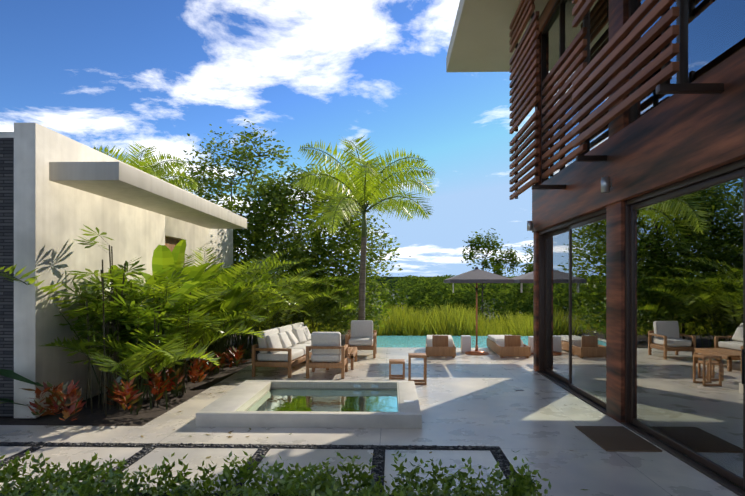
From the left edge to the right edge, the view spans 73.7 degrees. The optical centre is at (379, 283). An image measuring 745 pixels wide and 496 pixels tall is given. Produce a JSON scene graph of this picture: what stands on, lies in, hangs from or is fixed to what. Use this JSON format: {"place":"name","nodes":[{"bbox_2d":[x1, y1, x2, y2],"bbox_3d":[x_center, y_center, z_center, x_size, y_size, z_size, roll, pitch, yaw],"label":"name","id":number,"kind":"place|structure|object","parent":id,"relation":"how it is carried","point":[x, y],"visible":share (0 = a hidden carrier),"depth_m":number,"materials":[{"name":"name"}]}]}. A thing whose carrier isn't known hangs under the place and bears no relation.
{"place":"outdoors","nodes":[
{"label":"outdoors","id":0,"kind":"place"},
{"bbox_2d":[0,369,42,406],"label":"leaves","id":1,"kind":"object","parent":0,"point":[10,374],"depth_m":6.64,"materials":[{"name":"green plant"}]},
{"bbox_2d":[93,142,200,191],"bbox_3d":[-7.989,-3.294,16.615,3.907,2.360,4.539,0,0,11],"label":"palm","id":2,"kind":"object","parent":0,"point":[160,173],"visible":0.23,"depth_m":16.18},
{"bbox_2d":[99,148,192,182],"bbox_3d":[-7.994,-3.237,16.603,3.793,2.010,4.339,0,0,1],"label":"palm rachis","id":3,"kind":"object","parent":2,"relation":"attached to","point":[158,163],"visible":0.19,"depth_m":16.47,"materials":[{"name":"green"}]},
{"bbox_2d":[0,244,359,414],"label":"palm plants","id":4,"kind":"object","parent":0,"point":[134,359],"depth_m":9.28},
{"bbox_2d":[0,316,375,425],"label":"soil ground","id":5,"kind":"structure","parent":0,"point":[115,416],"depth_m":7.31,"materials":[{"name":"brown soil"}]},
{"bbox_2d":[0,138,13,416],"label":"slate wall","id":6,"kind":"structure","parent":5,"relation":"on","point":[7,259],"depth_m":6.80,"materials":[{"name":"grey stone"}]},
{"bbox_2d":[0,123,232,417],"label":"building wall","id":7,"kind":"structure","parent":5,"relation":"on","point":[51,219],"depth_m":7.22,"materials":[{"name":"beige paint"}]},
{"bbox_2d":[49,162,246,228],"bbox_3d":[-4.059,-1.583,10.021,0.998,0.260,6.130,0,0,1],"label":"canopy","id":8,"kind":"object","parent":7,"relation":"attached to","point":[122,182],"visible":1,"depth_m":8.06,"materials":[{"name":"paint"}]},
{"bbox_2d":[165,237,178,251],"bbox_3d":[-4.714,0.392,11.044,0.080,2.850,1.000,0,0,1],"label":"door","id":9,"kind":"structure","parent":7,"relation":"attached to","point":[171,243],"depth_m":11.16,"materials":[{"name":"brown wood"}]},
{"bbox_2d":[19,344,248,420],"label":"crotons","id":10,"kind":"object","parent":5,"relation":"on","point":[126,392],"visible":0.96,"depth_m":6.63,"materials":[{"name":"red plant"}]},
{"bbox_2d":[81,235,191,415],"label":"plant stems","id":11,"kind":"object","parent":5,"relation":"on","point":[102,374],"visible":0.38,"depth_m":7.41,"materials":[{"name":"brown"}]},
{"bbox_2d":[54,225,228,372],"bbox_3d":[-3.834,0.267,7.765,2.000,2.244,2.665,0,0,22],"label":"palm plant","id":12,"kind":"object","parent":11,"relation":"attached to","point":[91,295],"visible":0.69,"depth_m":7.35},
{"bbox_2d":[74,239,290,399],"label":"leaves","id":13,"kind":"object","parent":5,"relation":"on","point":[165,258],"depth_m":9.22,"materials":[{"name":"green plant"}]},
{"bbox_2d":[193,137,275,248],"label":"branches","id":14,"kind":"object","parent":5,"relation":"on","point":[230,184],"visible":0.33,"depth_m":24.07,"materials":[{"name":"brown plant"}]},
{"bbox_2d":[163,119,295,207],"bbox_3d":[-7.680,-5.320,24.323,6.970,5.058,4.914,0,0,16],"label":"tree","id":15,"kind":"object","parent":14,"relation":"attached to","point":[204,181],"visible":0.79,"depth_m":23.64,"materials":[{"name":"green plant"}]},
{"bbox_2d":[233,214,277,263],"bbox_3d":[-6.734,-0.717,17.520,4.438,5.069,5.919,0,0,45],"label":"tree","id":16,"kind":"object","parent":5,"relation":"on","point":[237,244],"depth_m":17.60,"materials":[{"name":"green plant"}]},
{"bbox_2d":[233,183,377,322],"bbox_3d":[-3.083,-0.722,17.616,6.136,6.078,4.381,0,0,1],"label":"tree trunk","id":17,"kind":"object","parent":5,"relation":"on","point":[298,212],"visible":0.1,"depth_m":18.01,"materials":[{"name":"brown plant"}]},
{"bbox_2d":[217,158,410,334],"bbox_3d":[-2.893,-1.203,17.837,7.906,6.579,6.334,0,0,1],"label":"tree","id":18,"kind":"object","parent":17,"relation":"attached to","point":[273,213],"visible":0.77,"depth_m":16.86,"materials":[{"name":"green plant"}]},
{"bbox_2d":[232,246,379,337],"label":"shrubs behind sofa","id":19,"kind":"object","parent":5,"relation":"on","point":[331,322],"depth_m":15.24,"materials":[{"name":"green plant"}]},
{"bbox_2d":[291,136,435,319],"bbox_3d":[-0.547,-1.122,14.784,4.703,5.939,4.785,0,0,1],"label":"royal palm","id":20,"kind":"object","parent":5,"relation":"on","point":[357,192],"depth_m":14.34,"materials":[{"name":"green plant"}]},
{"bbox_2d":[293,141,432,252],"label":"palm frond stems","id":21,"kind":"object","parent":20,"relation":"attached to","point":[364,207],"visible":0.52,"depth_m":14.51,"materials":[{"name":"green"}]},
{"bbox_2d":[0,0,534,276],"label":"sky","id":22,"kind":"structure","parent":0,"point":[97,73],"materials":[{"name":"blue"}]},
{"bbox_2d":[0,450,550,495],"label":"hedge","id":23,"kind":"object","parent":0,"point":[290,484],"depth_m":2.87,"materials":[{"name":"green plant"}]},
{"bbox_2d":[0,347,737,495],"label":"terrace","id":24,"kind":"structure","parent":0,"point":[471,400],"depth_m":5.88,"materials":[{"name":"concrete"}]},
{"bbox_2d":[0,441,516,491],"bbox_3d":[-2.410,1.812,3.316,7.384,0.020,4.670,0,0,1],"label":"pebbles","id":25,"kind":"object","parent":24,"relation":"on","point":[258,453],"visible":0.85,"depth_m":5.50,"materials":[{"name":"black gravel"}]},
{"bbox_2d":[252,344,311,377],"bbox_3d":[-1.885,1.507,10.946,0.800,0.620,2.650,0,0,9],"label":"sofa frame","id":26,"kind":"object","parent":24,"relation":"on","point":[289,364],"visible":0.46,"depth_m":9.68,"materials":[{"name":"brown wood"}]},
{"bbox_2d":[257,322,311,361],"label":"sofa cushions","id":27,"kind":"object","parent":26,"relation":"on","point":[295,337],"visible":0.9,"depth_m":10.26,"materials":[{"name":"white fabric"}]},
{"bbox_2d":[196,380,421,428],"bbox_3d":[-0.874,1.730,7.367,2.870,0.175,2.190,0,0,1],"label":"small pool surround","id":28,"kind":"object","parent":24,"relation":"on","point":[220,412],"depth_m":6.30,"materials":[{"name":"concrete"}]},
{"bbox_2d":[353,385,413,402],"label":"plunge fittings","id":29,"kind":"object","parent":28,"relation":"on","point":[377,386],"visible":0.95,"depth_m":8.29,"materials":[{"name":"white plastic"}]},
{"bbox_2d":[235,382,399,411],"bbox_3d":[-0.784,2.106,7.364,2.144,0.923,1.944,0,0,1],"label":"plunge pool liner","id":30,"kind":"object","parent":24,"relation":"on","point":[253,399],"visible":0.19,"depth_m":8.31,"materials":[{"name":"tile"}]},
{"bbox_2d":[245,387,397,410],"bbox_3d":[-0.784,1.756,7.364,2.112,0.033,1.912,0,0,1],"label":"plunge waterline","id":31,"kind":"object","parent":30,"relation":"attached to","point":[320,388],"visible":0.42,"depth_m":8.31,"materials":[{"name":"beige tile"}]},
{"bbox_2d":[247,389,397,411],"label":"plunge pool water","id":32,"kind":"structure","parent":30,"relation":"in","point":[357,400],"depth_m":7.51,"materials":[{"name":"teal liquid"}]},
{"bbox_2d":[306,344,347,378],"bbox_3d":[-1.032,1.507,9.917,0.740,0.620,0.780,0,0,1],"label":"armchair frame","id":33,"kind":"object","parent":24,"relation":"on","point":[342,364],"visible":0.73,"depth_m":9.53,"materials":[{"name":"brown wood"}]},
{"bbox_2d":[311,332,340,361],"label":"armchair cushions","id":34,"kind":"object","parent":33,"relation":"on","point":[325,339],"visible":0.88,"depth_m":9.60,"materials":[{"name":"white fabric"}]},
{"bbox_2d":[91,362,587,489],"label":"leaf litter","id":35,"kind":"object","parent":24,"relation":"on","point":[291,433],"visible":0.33,"depth_m":5.90,"materials":[{"name":"brown plant"}]},
{"bbox_2d":[326,347,356,369],"bbox_3d":[-0.821,1.647,11.092,0.580,0.340,1.200,0,0,1],"label":"coffee table","id":36,"kind":"object","parent":24,"relation":"on","point":[352,352],"visible":0.46,"depth_m":10.65,"materials":[{"name":"brown wood"}]},
{"bbox_2d":[345,330,376,357],"bbox_3d":[-0.453,1.507,12.543,0.740,0.620,0.780,0,0,1],"label":"armchair frame","id":37,"kind":"object","parent":24,"relation":"on","point":[373,347],"visible":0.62,"depth_m":12.15,"materials":[{"name":"brown wood"}]},
{"bbox_2d":[349,320,372,345],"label":"chair cushions","id":38,"kind":"object","parent":37,"relation":"on","point":[361,332],"visible":0.98,"depth_m":12.66,"materials":[{"name":"white fabric"}]},
{"bbox_2d":[389,359,404,378],"bbox_3d":[0.340,1.647,9.611,0.300,0.340,0.300,0,0,1],"label":"side table","id":39,"kind":"object","parent":24,"relation":"on","point":[396,361],"visible":1,"depth_m":9.46,"materials":[{"name":"brown wood"}]},
{"bbox_2d":[408,353,426,384],"bbox_3d":[0.697,1.552,9.111,0.320,0.530,0.320,0,0,1],"label":"side table","id":40,"kind":"object","parent":24,"relation":"on","point":[417,355],"visible":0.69,"depth_m":8.96,"materials":[{"name":"brown wood"}]},
{"bbox_2d":[426,335,455,357],"bbox_3d":[1.601,1.689,13.176,0.740,0.783,1.950,0,0,5],"label":"lounger frame","id":41,"kind":"object","parent":24,"relation":"on","point":[439,347],"visible":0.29,"depth_m":12.23,"materials":[{"name":"brown wood"}]},
{"bbox_2d":[426,335,453,346],"bbox_3d":[1.606,1.752,13.227,0.700,0.608,1.827,0,0,5],"label":"lounger cushion","id":42,"kind":"object","parent":41,"relation":"on","point":[429,341],"visible":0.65,"depth_m":12.90,"materials":[{"name":"fabric"}]},
{"bbox_2d":[461,335,470,352],"bbox_3d":[2.306,1.597,13.231,0.240,0.440,0.240,0,0,1],"label":"white cube table","id":43,"kind":"object","parent":24,"relation":"on","point":[465,343],"visible":0.83,"depth_m":13.11,"materials":[{"name":"white plastic"}]},
{"bbox_2d":[444,267,513,354],"bbox_3d":[2.539,0.682,12.954,1.571,2.270,1.571,0,0,1],"label":"parasol","id":44,"kind":"object","parent":24,"relation":"on","point":[476,275],"visible":1,"depth_m":12.44,"materials":[{"name":"grey fabric"}]},
{"bbox_2d":[487,335,530,357],"bbox_3d":[3.392,1.689,13.201,0.740,0.783,1.950,0,0,2],"label":"lounger frame","id":45,"kind":"object","parent":24,"relation":"on","point":[512,346],"visible":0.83,"depth_m":12.52,"materials":[{"name":"brown wood"}]},
{"bbox_2d":[488,335,523,355],"bbox_3d":[3.394,1.752,13.252,0.700,0.608,1.827,0,0,3],"label":"lounger cushion","id":46,"kind":"object","parent":45,"relation":"on","point":[498,340],"visible":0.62,"depth_m":13.05,"materials":[{"name":"fabric"}]},
{"bbox_2d":[511,272,532,353],"bbox_3d":[4.238,0.682,12.910,1.571,2.270,1.571,0,0,1],"label":"parasol","id":47,"kind":"object","parent":24,"relation":"on","point":[526,278],"visible":0.15,"depth_m":12.34,"materials":[{"name":"grey fabric"}]},
{"bbox_2d":[528,336,532,353],"bbox_3d":[4.040,1.597,12.985,0.240,0.440,0.240,0,0,1],"label":"white cube table","id":48,"kind":"object","parent":24,"relation":"on","point":[530,341],"visible":0.42,"depth_m":12.87,"materials":[{"name":"white plastic"}]},
{"bbox_2d":[575,426,661,451],"bbox_3d":[2.772,1.808,5.836,0.600,0.018,0.920,0,0,1],"label":"door mat","id":49,"kind":"object","parent":24,"relation":"on","point":[614,438],"depth_m":5.75,"materials":[{"name":"black fabric"}]},
{"bbox_2d":[251,301,532,335],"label":"grass","id":50,"kind":"structure","parent":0,"point":[410,322],"depth_m":19.05,"materials":[{"name":"green plant"}]},
{"bbox_2d":[347,277,521,321],"bbox_3d":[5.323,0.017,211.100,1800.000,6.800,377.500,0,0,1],"label":"shrubs","id":51,"kind":"object","parent":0,"point":[395,280],"visible":0.12,"depth_m":114.17,"materials":[{"name":"green plant"}]},
{"bbox_2d":[289,274,532,322],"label":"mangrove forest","id":52,"kind":"object","parent":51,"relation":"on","point":[420,291],"visible":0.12,"depth_m":30.77,"materials":[{"name":"green plant"}]},
{"bbox_2d":[461,228,506,318],"bbox_3d":[6.315,-0.027,29.805,2.786,6.689,2.680,0,0,1],"label":"tree","id":53,"kind":"object","parent":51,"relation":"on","point":[476,244],"depth_m":29.65,"materials":[{"name":"green plant"}]},
{"bbox_2d":[486,246,523,315],"bbox_3d":[7.991,0.363,31.772,2.542,5.909,2.101,0,0,1],"label":"tree","id":54,"kind":"object","parent":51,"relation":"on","point":[512,256],"depth_m":31.67,"materials":[{"name":"green plant"}]},
{"bbox_2d":[510,237,532,300],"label":"tree","id":55,"kind":"object","parent":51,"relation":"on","point":[529,266],"depth_m":29.60,"materials":[{"name":"green plant"}]},
{"bbox_2d":[532,0,744,478],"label":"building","id":56,"kind":"structure","parent":0,"point":[688,307],"depth_m":5.61,"materials":[{"name":"brown wood"}]},
{"bbox_2d":[446,0,548,71],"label":"building roof","id":57,"kind":"structure","parent":56,"relation":"on","point":[480,39],"depth_m":11.00,"materials":[{"name":"beige paint"}]},
{"bbox_2d":[527,221,533,230],"bbox_3d":[3.146,-1.213,10.358,0.130,0.200,0.110,0,0,1],"label":"wall light","id":58,"kind":"object","parent":56,"relation":"attached to","point":[530,225],"visible":1,"depth_m":10.32,"materials":[{"name":"silver metal"}]},
{"bbox_2d":[601,177,611,192],"bbox_3d":[3.050,-1.333,6.679,0.130,0.200,0.110,0,0,1],"label":"wall light","id":59,"kind":"object","parent":56,"relation":"attached to","point":[606,184],"visible":1,"depth_m":6.64,"materials":[{"name":"silver metal"}]},
{"bbox_2d":[509,0,723,199],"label":"louvre screens","id":60,"kind":"object","parent":56,"relation":"attached to","point":[524,72],"visible":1,"depth_m":6.61,"materials":[{"name":"brown wood"}]},
{"bbox_2d":[536,0,744,495],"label":"building frames","id":61,"kind":"structure","parent":56,"relation":"attached to","point":[732,482],"depth_m":6.35,"materials":[{"name":"black metal"}]},
{"bbox_3d":[6.916,2.617,15.841,14.600,1.600,3.600,0,0,1],"label":"pool basin","id":62,"kind":"object","parent":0,"visible":0},
{"bbox_2d":[377,336,527,347],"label":"pool water","id":63,"kind":"structure","parent":62,"relation":"in","point":[403,341],"depth_m":16.04,"materials":[{"name":"teal liquid"}]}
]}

